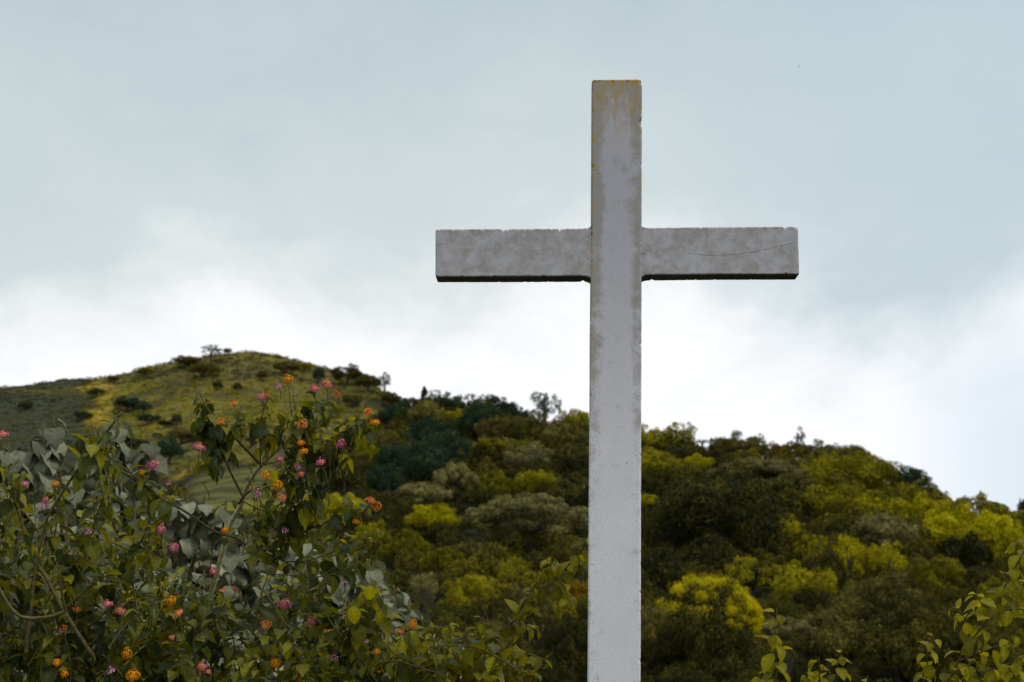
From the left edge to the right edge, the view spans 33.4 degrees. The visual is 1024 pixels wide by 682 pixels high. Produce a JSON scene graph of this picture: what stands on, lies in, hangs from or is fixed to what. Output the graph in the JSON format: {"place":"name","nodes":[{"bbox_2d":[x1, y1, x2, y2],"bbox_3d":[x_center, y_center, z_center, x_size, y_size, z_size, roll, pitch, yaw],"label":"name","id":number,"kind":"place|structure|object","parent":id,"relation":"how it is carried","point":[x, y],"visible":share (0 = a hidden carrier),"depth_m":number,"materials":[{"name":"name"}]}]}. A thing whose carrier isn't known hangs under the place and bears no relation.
{"place":"outdoors","nodes":[
{"label":"outdoors","id":0,"kind":"place"},
{"bbox_2d":[0,378,106,488],"bbox_3d":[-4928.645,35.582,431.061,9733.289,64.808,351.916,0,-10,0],"label":"dark field","id":1,"kind":"structure","parent":0,"point":[35,413],"depth_m":396.66,"materials":[{"name":"green plant"}]},
{"bbox_2d":[0,378,92,472],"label":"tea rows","id":2,"kind":"object","parent":1,"relation":"on","point":[52,411],"visible":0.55,"depth_m":403.66,"materials":[{"name":"green plant"}]},
{"bbox_2d":[0,350,389,487],"bbox_3d":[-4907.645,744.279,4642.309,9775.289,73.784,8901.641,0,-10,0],"label":"grassy hill","id":3,"kind":"structure","parent":0,"point":[297,389],"depth_m":392.35,"materials":[{"name":"green plant"}]},
{"bbox_2d":[112,395,145,410],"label":"scrub bush","id":4,"kind":"object","parent":3,"relation":"on","point":[129,402],"visible":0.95,"depth_m":383.54,"materials":[{"name":"green plant"}]},
{"bbox_2d":[157,436,184,464],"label":"round tree","id":5,"kind":"object","parent":3,"relation":"on","point":[169,451],"visible":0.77,"depth_m":263.87,"materials":[{"name":"green plant"}]},
{"bbox_2d":[165,426,197,443],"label":"scrub bush","id":6,"kind":"object","parent":3,"relation":"on","point":[181,433],"visible":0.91,"depth_m":293.37,"materials":[{"name":"green plant"}]},
{"bbox_2d":[187,361,222,377],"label":"tree","id":7,"kind":"object","parent":3,"relation":"on","point":[203,368],"visible":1,"depth_m":415.43,"materials":[{"name":"green plant"}]},
{"bbox_2d":[272,360,301,374],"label":"scrub bush","id":8,"kind":"object","parent":3,"relation":"on","point":[293,366],"visible":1,"depth_m":421.01,"materials":[{"name":"green plant"}]},
{"bbox_2d":[330,363,363,383],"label":"scrub bush","id":9,"kind":"object","parent":3,"relation":"on","point":[353,373],"visible":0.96,"depth_m":414.27,"materials":[{"name":"green plant"}]},
{"bbox_2d":[342,391,362,407],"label":"scrub bush","id":10,"kind":"object","parent":3,"relation":"on","point":[354,398],"visible":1,"depth_m":377.31,"materials":[{"name":"green plant"}]},
{"bbox_2d":[352,435,380,458],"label":"scrub bush","id":11,"kind":"object","parent":3,"relation":"on","point":[362,449],"visible":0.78,"depth_m":255.13,"materials":[{"name":"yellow plant"}]},
{"bbox_2d":[354,373,384,390],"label":"scrub bush","id":12,"kind":"object","parent":3,"relation":"on","point":[367,380],"visible":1,"depth_m":402.19,"materials":[{"name":"green plant"}]},
{"bbox_2d":[178,466,324,514],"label":"terraced field","id":13,"kind":"structure","parent":0,"point":[223,489],"depth_m":223.91,"materials":[{"name":"green plant"}]},
{"bbox_2d":[0,0,1023,512],"label":"sky","id":14,"kind":"structure","parent":0,"point":[178,177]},
{"bbox_2d":[32,392,1022,681],"bbox_3d":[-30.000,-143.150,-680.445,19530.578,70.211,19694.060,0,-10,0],"label":"ground","id":15,"kind":"structure","parent":0,"point":[178,480],"depth_m":135.52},
{"bbox_2d":[0,416,192,681],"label":"grey leaved shrub","id":16,"kind":"object","parent":15,"relation":"on","point":[40,464],"visible":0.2,"depth_m":6.51,"materials":[{"name":"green plant"}]},
{"bbox_2d":[0,411,297,681],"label":"lantana shrub","id":17,"kind":"object","parent":15,"relation":"on","point":[26,596],"visible":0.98,"depth_m":4.53,"materials":[{"name":"green plant"}]},
{"bbox_2d":[31,472,375,681],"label":"valley scrub","id":18,"kind":"object","parent":15,"relation":"on","point":[180,490],"visible":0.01,"depth_m":211.22,"materials":[{"name":"green plant"}]},
{"bbox_2d":[144,493,333,681],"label":"grey leaved shrub","id":19,"kind":"object","parent":15,"relation":"on","point":[201,544],"visible":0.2,"depth_m":6.71,"materials":[{"name":"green plant"}]},
{"bbox_2d":[109,374,414,681],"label":"lantana shrub","id":20,"kind":"object","parent":15,"relation":"on","point":[216,436],"visible":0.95,"depth_m":4.46,"materials":[{"name":"green plant"}]},
{"bbox_2d":[292,491,369,531],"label":"tree","id":21,"kind":"object","parent":15,"relation":"on","point":[336,501],"visible":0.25,"depth_m":171.36,"materials":[{"name":"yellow plant"}]},
{"bbox_2d":[329,463,357,490],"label":"scrub bush","id":22,"kind":"object","parent":15,"relation":"on","point":[347,478],"visible":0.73,"depth_m":217.22,"materials":[{"name":"green plant"}]},
{"bbox_2d":[224,579,513,681],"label":"lantana shrub","id":23,"kind":"object","parent":15,"relation":"on","point":[360,614],"visible":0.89,"depth_m":4.37,"materials":[{"name":"green plant"}]},
{"bbox_2d":[352,520,390,554],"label":"tree","id":24,"kind":"object","parent":15,"relation":"on","point":[368,529],"visible":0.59,"depth_m":153.82,"materials":[{"name":"green plant"}]},
{"bbox_2d":[284,533,468,681],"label":"grey leaved shrub","id":25,"kind":"object","parent":15,"relation":"on","point":[402,603],"visible":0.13,"depth_m":6.70,"materials":[{"name":"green plant"}]},
{"bbox_2d":[364,462,406,497],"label":"tree","id":26,"kind":"object","parent":15,"relation":"on","point":[382,478],"visible":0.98,"depth_m":204.71,"materials":[{"name":"green plant"}]},
{"bbox_2d":[377,400,415,424],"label":"tree","id":27,"kind":"object","parent":15,"relation":"on","point":[386,415],"visible":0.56,"depth_m":328.69,"materials":[{"name":"green plant"}]},
{"bbox_2d":[375,435,423,474],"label":"tree","id":28,"kind":"object","parent":15,"relation":"on","point":[395,454],"visible":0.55,"depth_m":226.44,"materials":[{"name":"green plant"}]},
{"bbox_2d":[376,527,434,564],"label":"tree","id":29,"kind":"object","parent":15,"relation":"on","point":[407,538],"visible":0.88,"depth_m":149.45,"materials":[{"name":"green plant"}]},
{"bbox_2d":[407,572,438,609],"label":"tree","id":30,"kind":"object","parent":15,"relation":"on","point":[425,585],"visible":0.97,"depth_m":121.53,"materials":[{"name":"green plant"}]},
{"bbox_2d":[393,481,454,503],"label":"tree","id":31,"kind":"object","parent":15,"relation":"on","point":[418,492],"visible":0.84,"depth_m":193.14,"materials":[{"name":"green plant"}]},
{"bbox_2d":[401,415,455,442],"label":"tree","id":32,"kind":"object","parent":15,"relation":"on","point":[423,431],"visible":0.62,"depth_m":281.49,"materials":[{"name":"green plant"}]},
{"bbox_2d":[406,398,452,422],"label":"tree","id":33,"kind":"object","parent":15,"relation":"on","point":[439,414],"visible":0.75,"depth_m":311.21,"materials":[{"name":"green plant"}]},
{"bbox_2d":[400,442,463,481],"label":"tree","id":34,"kind":"object","parent":15,"relation":"on","point":[425,457],"visible":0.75,"depth_m":219.59,"materials":[{"name":"green plant"}]},
{"bbox_2d":[403,502,461,530],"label":"tree","id":35,"kind":"object","parent":15,"relation":"on","point":[428,513],"visible":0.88,"depth_m":166.99,"materials":[{"name":"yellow plant"}]},
{"bbox_2d":[419,545,467,573],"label":"tree","id":36,"kind":"object","parent":15,"relation":"on","point":[440,559],"visible":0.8,"depth_m":136.32,"materials":[{"name":"green plant"}]},
{"bbox_2d":[420,428,470,451],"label":"tree","id":37,"kind":"object","parent":15,"relation":"on","point":[437,440],"visible":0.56,"depth_m":245.42,"materials":[{"name":"green plant"}]},
{"bbox_2d":[438,391,469,409],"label":"tree","id":38,"kind":"object","parent":15,"relation":"on","point":[456,400],"visible":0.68,"depth_m":336.19,"materials":[{"name":"green plant"}]},
{"bbox_2d":[432,462,479,504],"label":"tree","id":39,"kind":"object","parent":15,"relation":"on","point":[451,473],"visible":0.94,"depth_m":198.18,"materials":[{"name":"green plant"}]},
{"bbox_2d":[442,436,474,460],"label":"tree","id":40,"kind":"object","parent":15,"relation":"on","point":[452,450],"visible":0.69,"depth_m":240.38,"materials":[{"name":"green plant"}]},
{"bbox_2d":[436,571,504,617],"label":"tree","id":41,"kind":"object","parent":15,"relation":"on","point":[459,593],"visible":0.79,"depth_m":115.94,"materials":[{"name":"green plant"}]},
{"bbox_2d":[452,538,489,566],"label":"tree","id":42,"kind":"object","parent":15,"relation":"on","point":[467,548],"visible":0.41,"depth_m":140.20,"materials":[{"name":"green plant"}]},
{"bbox_2d":[366,537,587,681],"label":"lantana shrub","id":43,"kind":"object","parent":15,"relation":"on","point":[516,672],"visible":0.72,"depth_m":4.49,"materials":[{"name":"green plant"}]},
{"bbox_2d":[455,400,503,439],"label":"tree","id":44,"kind":"object","parent":15,"relation":"on","point":[473,418],"visible":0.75,"depth_m":284.42,"materials":[{"name":"green plant"}]},
{"bbox_2d":[459,618,513,656],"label":"tree","id":45,"kind":"object","parent":15,"relation":"on","point":[498,626],"visible":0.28,"depth_m":94.04,"materials":[{"name":"green plant"}]},
{"bbox_2d":[468,433,511,469],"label":"tree","id":46,"kind":"object","parent":15,"relation":"on","point":[493,449],"visible":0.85,"depth_m":233.41,"materials":[{"name":"green plant"}]},
{"bbox_2d":[473,415,507,438],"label":"tree","id":47,"kind":"object","parent":15,"relation":"on","point":[490,427],"visible":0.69,"depth_m":274.91,"materials":[{"name":"green plant"}]},
{"bbox_2d":[468,469,513,499],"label":"tree","id":48,"kind":"object","parent":15,"relation":"on","point":[498,482],"visible":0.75,"depth_m":204.78,"materials":[{"name":"green plant"}]},
{"bbox_2d":[496,556,533,595],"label":"tree","id":49,"kind":"object","parent":15,"relation":"on","point":[511,568],"visible":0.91,"depth_m":124.56,"materials":[{"name":"green plant"}]},
{"bbox_2d":[460,491,588,560],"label":"umbrella tree","id":50,"kind":"object","parent":15,"relation":"on","point":[494,513],"visible":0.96,"depth_m":145.82,"materials":[{"name":"green plant"}]},
{"bbox_2d":[492,587,557,646],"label":"tree","id":51,"kind":"object","parent":15,"relation":"on","point":[545,620],"visible":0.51,"depth_m":100.93,"materials":[{"name":"green plant"}]},
{"bbox_2d":[500,409,550,440],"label":"tree","id":52,"kind":"object","parent":15,"relation":"on","point":[513,427],"visible":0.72,"depth_m":268.52,"materials":[{"name":"green plant"}]},
{"bbox_2d":[503,440,552,467],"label":"tree","id":53,"kind":"object","parent":15,"relation":"on","point":[532,450],"visible":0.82,"depth_m":229.47,"materials":[{"name":"green plant"}]},
{"bbox_2d":[510,468,558,493],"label":"tree","id":54,"kind":"object","parent":15,"relation":"on","point":[530,480],"visible":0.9,"depth_m":203.41,"materials":[{"name":"green plant"}]},
{"bbox_2d":[529,392,561,421],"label":"tall tree","id":55,"kind":"object","parent":15,"relation":"on","point":[544,408],"visible":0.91,"depth_m":296.77,"materials":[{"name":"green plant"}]},
{"bbox_2d":[531,543,586,580],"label":"tree","id":56,"kind":"object","parent":15,"relation":"on","point":[563,553],"visible":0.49,"depth_m":131.20,"materials":[{"name":"green plant"}]},
{"bbox_2d":[540,612,587,681],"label":"tree","id":57,"kind":"object","parent":15,"relation":"on","point":[564,647],"visible":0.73,"depth_m":90.88,"materials":[{"name":"green plant"}]},
{"bbox_2d":[539,418,588,451],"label":"tree","id":58,"kind":"object","parent":15,"relation":"on","point":[562,432],"visible":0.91,"depth_m":244.05,"materials":[{"name":"green plant"}]},
{"bbox_2d":[546,471,588,506],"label":"tree","id":59,"kind":"object","parent":15,"relation":"on","point":[565,489],"visible":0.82,"depth_m":185.78,"materials":[{"name":"green plant"}]},
{"bbox_2d":[548,441,588,471],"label":"tree","id":60,"kind":"object","parent":15,"relation":"on","point":[566,454],"visible":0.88,"depth_m":214.79,"materials":[{"name":"green plant"}]},
{"bbox_2d":[555,578,587,616],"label":"tree","id":61,"kind":"object","parent":15,"relation":"on","point":[576,591],"visible":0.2,"depth_m":112.88,"materials":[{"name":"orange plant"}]},
{"bbox_2d":[563,408,588,427],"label":"tree","id":62,"kind":"object","parent":15,"relation":"on","point":[582,416],"visible":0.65,"depth_m":287.30,"materials":[{"name":"green plant"}]},
{"bbox_2d":[435,79,798,681],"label":"cross","id":63,"kind":"object","parent":15,"relation":"on","point":[615,254],"visible":1,"depth_m":4.08,"materials":[{"name":"white paint"}]},
{"bbox_2d":[641,423,669,446],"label":"tree","id":64,"kind":"object","parent":15,"relation":"on","point":[650,436],"visible":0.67,"depth_m":224.26,"materials":[{"name":"green plant"}]},
{"bbox_2d":[640,543,684,597],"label":"tree","id":65,"kind":"object","parent":15,"relation":"on","point":[652,561],"visible":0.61,"depth_m":111.05,"materials":[{"name":"green plant"}]},
{"bbox_2d":[641,446,683,473],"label":"tree","id":66,"kind":"object","parent":15,"relation":"on","point":[653,458],"visible":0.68,"depth_m":189.64,"materials":[{"name":"green plant"}]},
{"bbox_2d":[641,601,684,669],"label":"tree","id":67,"kind":"object","parent":15,"relation":"on","point":[649,614],"visible":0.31,"depth_m":91.12,"materials":[{"name":"green plant"}]},
{"bbox_2d":[652,427,695,447],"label":"tree","id":68,"kind":"object","parent":15,"relation":"on","point":[671,434],"visible":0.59,"depth_m":223.96,"materials":[{"name":"green plant"}]},
{"bbox_2d":[330,391,1023,681],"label":"forest undergrowth","id":69,"kind":"object","parent":15,"relation":"on","point":[841,522],"visible":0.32,"depth_m":128.62,"materials":[{"name":"green plant"}]},
{"bbox_2d":[680,452,714,471],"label":"tree","id":70,"kind":"object","parent":15,"relation":"on","point":[700,461],"visible":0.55,"depth_m":189.53,"materials":[{"name":"green plant"}]},
{"bbox_2d":[664,531,748,573],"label":"tree","id":71,"kind":"object","parent":15,"relation":"on","point":[710,549],"visible":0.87,"depth_m":120.20,"materials":[{"name":"green plant"}]},
{"bbox_2d":[654,572,764,678],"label":"yellow crowned tree","id":72,"kind":"object","parent":15,"relation":"on","point":[722,613],"visible":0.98,"depth_m":86.49,"materials":[{"name":"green plant"}]},
{"bbox_2d":[641,459,791,555],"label":"tree","id":73,"kind":"object","parent":15,"relation":"on","point":[691,512],"visible":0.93,"depth_m":124.89,"materials":[{"name":"green plant"}]},
{"bbox_2d":[713,430,780,458],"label":"tree","id":74,"kind":"object","parent":15,"relation":"on","point":[733,444],"visible":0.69,"depth_m":205.26,"materials":[{"name":"green plant"}]},
{"bbox_2d":[723,555,781,597],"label":"tree","id":75,"kind":"object","parent":15,"relation":"on","point":[742,575],"visible":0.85,"depth_m":111.29,"materials":[{"name":"green plant"}]},
{"bbox_2d":[705,456,808,480],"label":"umbrella tree","id":76,"kind":"object","parent":15,"relation":"on","point":[757,465],"visible":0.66,"depth_m":166.73,"materials":[{"name":"green plant"}]},
{"bbox_2d":[750,608,791,681],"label":"leafy shoot","id":77,"kind":"object","parent":15,"relation":"on","point":[774,641],"visible":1,"depth_m":4.43,"materials":[{"name":"green plant"}]},
{"bbox_2d":[759,616,816,674],"bbox_3d":[10.145,13.925,62.040,2.084,7.765,2.113,0,-10,0],"label":"tree","id":78,"kind":"object","parent":15,"relation":"on","point":[799,627],"visible":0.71,"depth_m":62.24,"materials":[{"name":"plant"}]},
{"bbox_2d":[778,514,805,543],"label":"tree","id":79,"kind":"object","parent":15,"relation":"on","point":[795,524],"visible":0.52,"depth_m":132.14,"materials":[{"name":"green plant"}]},
{"bbox_2d":[765,472,820,497],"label":"tree","id":80,"kind":"object","parent":15,"relation":"on","point":[777,484],"visible":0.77,"depth_m":157.94,"materials":[{"name":"green plant"}]},
{"bbox_2d":[772,558,837,603],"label":"tree","id":81,"kind":"object","parent":15,"relation":"on","point":[789,581],"visible":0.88,"depth_m":106.01,"materials":[{"name":"green plant"}]},
{"bbox_2d":[792,533,827,554],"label":"tree","id":82,"kind":"object","parent":15,"relation":"on","point":[811,543],"visible":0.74,"depth_m":123.15,"materials":[{"name":"green plant"}]},
{"bbox_2d":[797,464,833,487],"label":"tree","id":83,"kind":"object","parent":15,"relation":"on","point":[816,474],"visible":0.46,"depth_m":168.85,"materials":[{"name":"green plant"}]},
{"bbox_2d":[800,658,830,681],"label":"leafy shoot","id":84,"kind":"object","parent":15,"relation":"on","point":[815,676],"visible":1,"depth_m":4.42,"materials":[{"name":"green plant"}]},
{"bbox_2d":[805,438,839,459],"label":"tree","id":85,"kind":"object","parent":15,"relation":"on","point":[830,448],"visible":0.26,"depth_m":223.31,"materials":[{"name":"green plant"}]},
{"bbox_2d":[787,599,866,671],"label":"tree","id":86,"kind":"object","parent":15,"relation":"on","point":[823,622],"visible":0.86,"depth_m":86.92,"materials":[{"name":"green plant"}]},
{"bbox_2d":[811,546,850,594],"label":"tree","id":87,"kind":"object","parent":15,"relation":"on","point":[828,561],"visible":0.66,"depth_m":108.76,"materials":[{"name":"green plant"}]},
{"bbox_2d":[825,650,851,681],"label":"leafy shoot","id":88,"kind":"object","parent":15,"relation":"on","point":[842,673],"visible":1,"depth_m":4.41,"materials":[{"name":"green plant"}]},
{"bbox_2d":[801,480,884,517],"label":"tree","id":89,"kind":"object","parent":15,"relation":"on","point":[846,494],"visible":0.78,"depth_m":148.59,"materials":[{"name":"green plant"}]},
{"bbox_2d":[831,535,872,587],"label":"tree","id":90,"kind":"object","parent":15,"relation":"on","point":[848,559],"visible":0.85,"depth_m":113.83,"materials":[{"name":"green plant"}]},
{"bbox_2d":[822,444,883,463],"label":"tree","id":91,"kind":"object","parent":15,"relation":"on","point":[844,450],"visible":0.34,"depth_m":205.63,"materials":[{"name":"green plant"}]},
{"bbox_2d":[806,450,903,490],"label":"tree","id":92,"kind":"object","parent":15,"relation":"on","point":[867,471],"visible":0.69,"depth_m":172.58,"materials":[{"name":"green plant"}]},
{"bbox_2d":[825,569,928,640],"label":"tree","id":93,"kind":"object","parent":15,"relation":"on","point":[883,592],"visible":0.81,"depth_m":93.76,"materials":[{"name":"green plant"}]},
{"bbox_2d":[850,496,903,516],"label":"tree","id":94,"kind":"object","parent":15,"relation":"on","point":[880,505],"visible":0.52,"depth_m":145.71,"materials":[{"name":"green plant"}]},
{"bbox_2d":[848,512,920,551],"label":"tree","id":95,"kind":"object","parent":15,"relation":"on","point":[883,528],"visible":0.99,"depth_m":123.32,"materials":[{"name":"plant"}]},
{"bbox_2d":[865,541,908,578],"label":"tree","id":96,"kind":"object","parent":15,"relation":"on","point":[887,560],"visible":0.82,"depth_m":112.85,"materials":[{"name":"green plant"}]},
{"bbox_2d":[854,609,952,681],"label":"tree","id":97,"kind":"object","parent":15,"relation":"on","point":[906,646],"visible":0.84,"depth_m":83.56,"materials":[{"name":"green plant"}]},
{"bbox_2d":[888,465,932,496],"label":"tree","id":98,"kind":"object","parent":15,"relation":"on","point":[911,475],"visible":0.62,"depth_m":187.00,"materials":[{"name":"green plant"}]},
{"bbox_2d":[887,491,951,523],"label":"tree","id":99,"kind":"object","parent":15,"relation":"on","point":[921,505],"visible":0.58,"depth_m":149.58,"materials":[{"name":"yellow plant"}]},
{"bbox_2d":[909,553,967,596],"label":"tree","id":100,"kind":"object","parent":15,"relation":"on","point":[950,571],"visible":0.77,"depth_m":108.04,"materials":[{"name":"green plant"}]},
{"bbox_2d":[921,619,999,676],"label":"tree","id":101,"kind":"object","parent":15,"relation":"on","point":[946,636],"visible":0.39,"depth_m":83.82,"materials":[{"name":"green plant"}]},
{"bbox_2d":[916,502,1013,552],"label":"tree","id":102,"kind":"object","parent":15,"relation":"on","point":[985,526],"visible":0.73,"depth_m":139.73,"materials":[{"name":"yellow plant"}]},
{"bbox_2d":[913,538,1023,681],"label":"leafy shrub","id":103,"kind":"object","parent":15,"relation":"on","point":[1003,618],"visible":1,"depth_m":4.46,"materials":[{"name":"green plant"}]},
{"bbox_2d":[950,565,1007,607],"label":"tree","id":104,"kind":"object","parent":15,"relation":"on","point":[973,576],"visible":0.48,"depth_m":107.17,"materials":[{"name":"green plant"}]},
{"bbox_2d":[975,575,1023,631],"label":"tree","id":105,"kind":"object","parent":15,"relation":"on","point":[1019,602],"visible":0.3,"depth_m":99.70,"materials":[{"name":"green plant"}]},
{"bbox_2d":[990,524,1023,562],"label":"tree","id":106,"kind":"object","parent":15,"relation":"on","point":[1013,534],"visible":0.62,"depth_m":133.83,"materials":[{"name":"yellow plant"}]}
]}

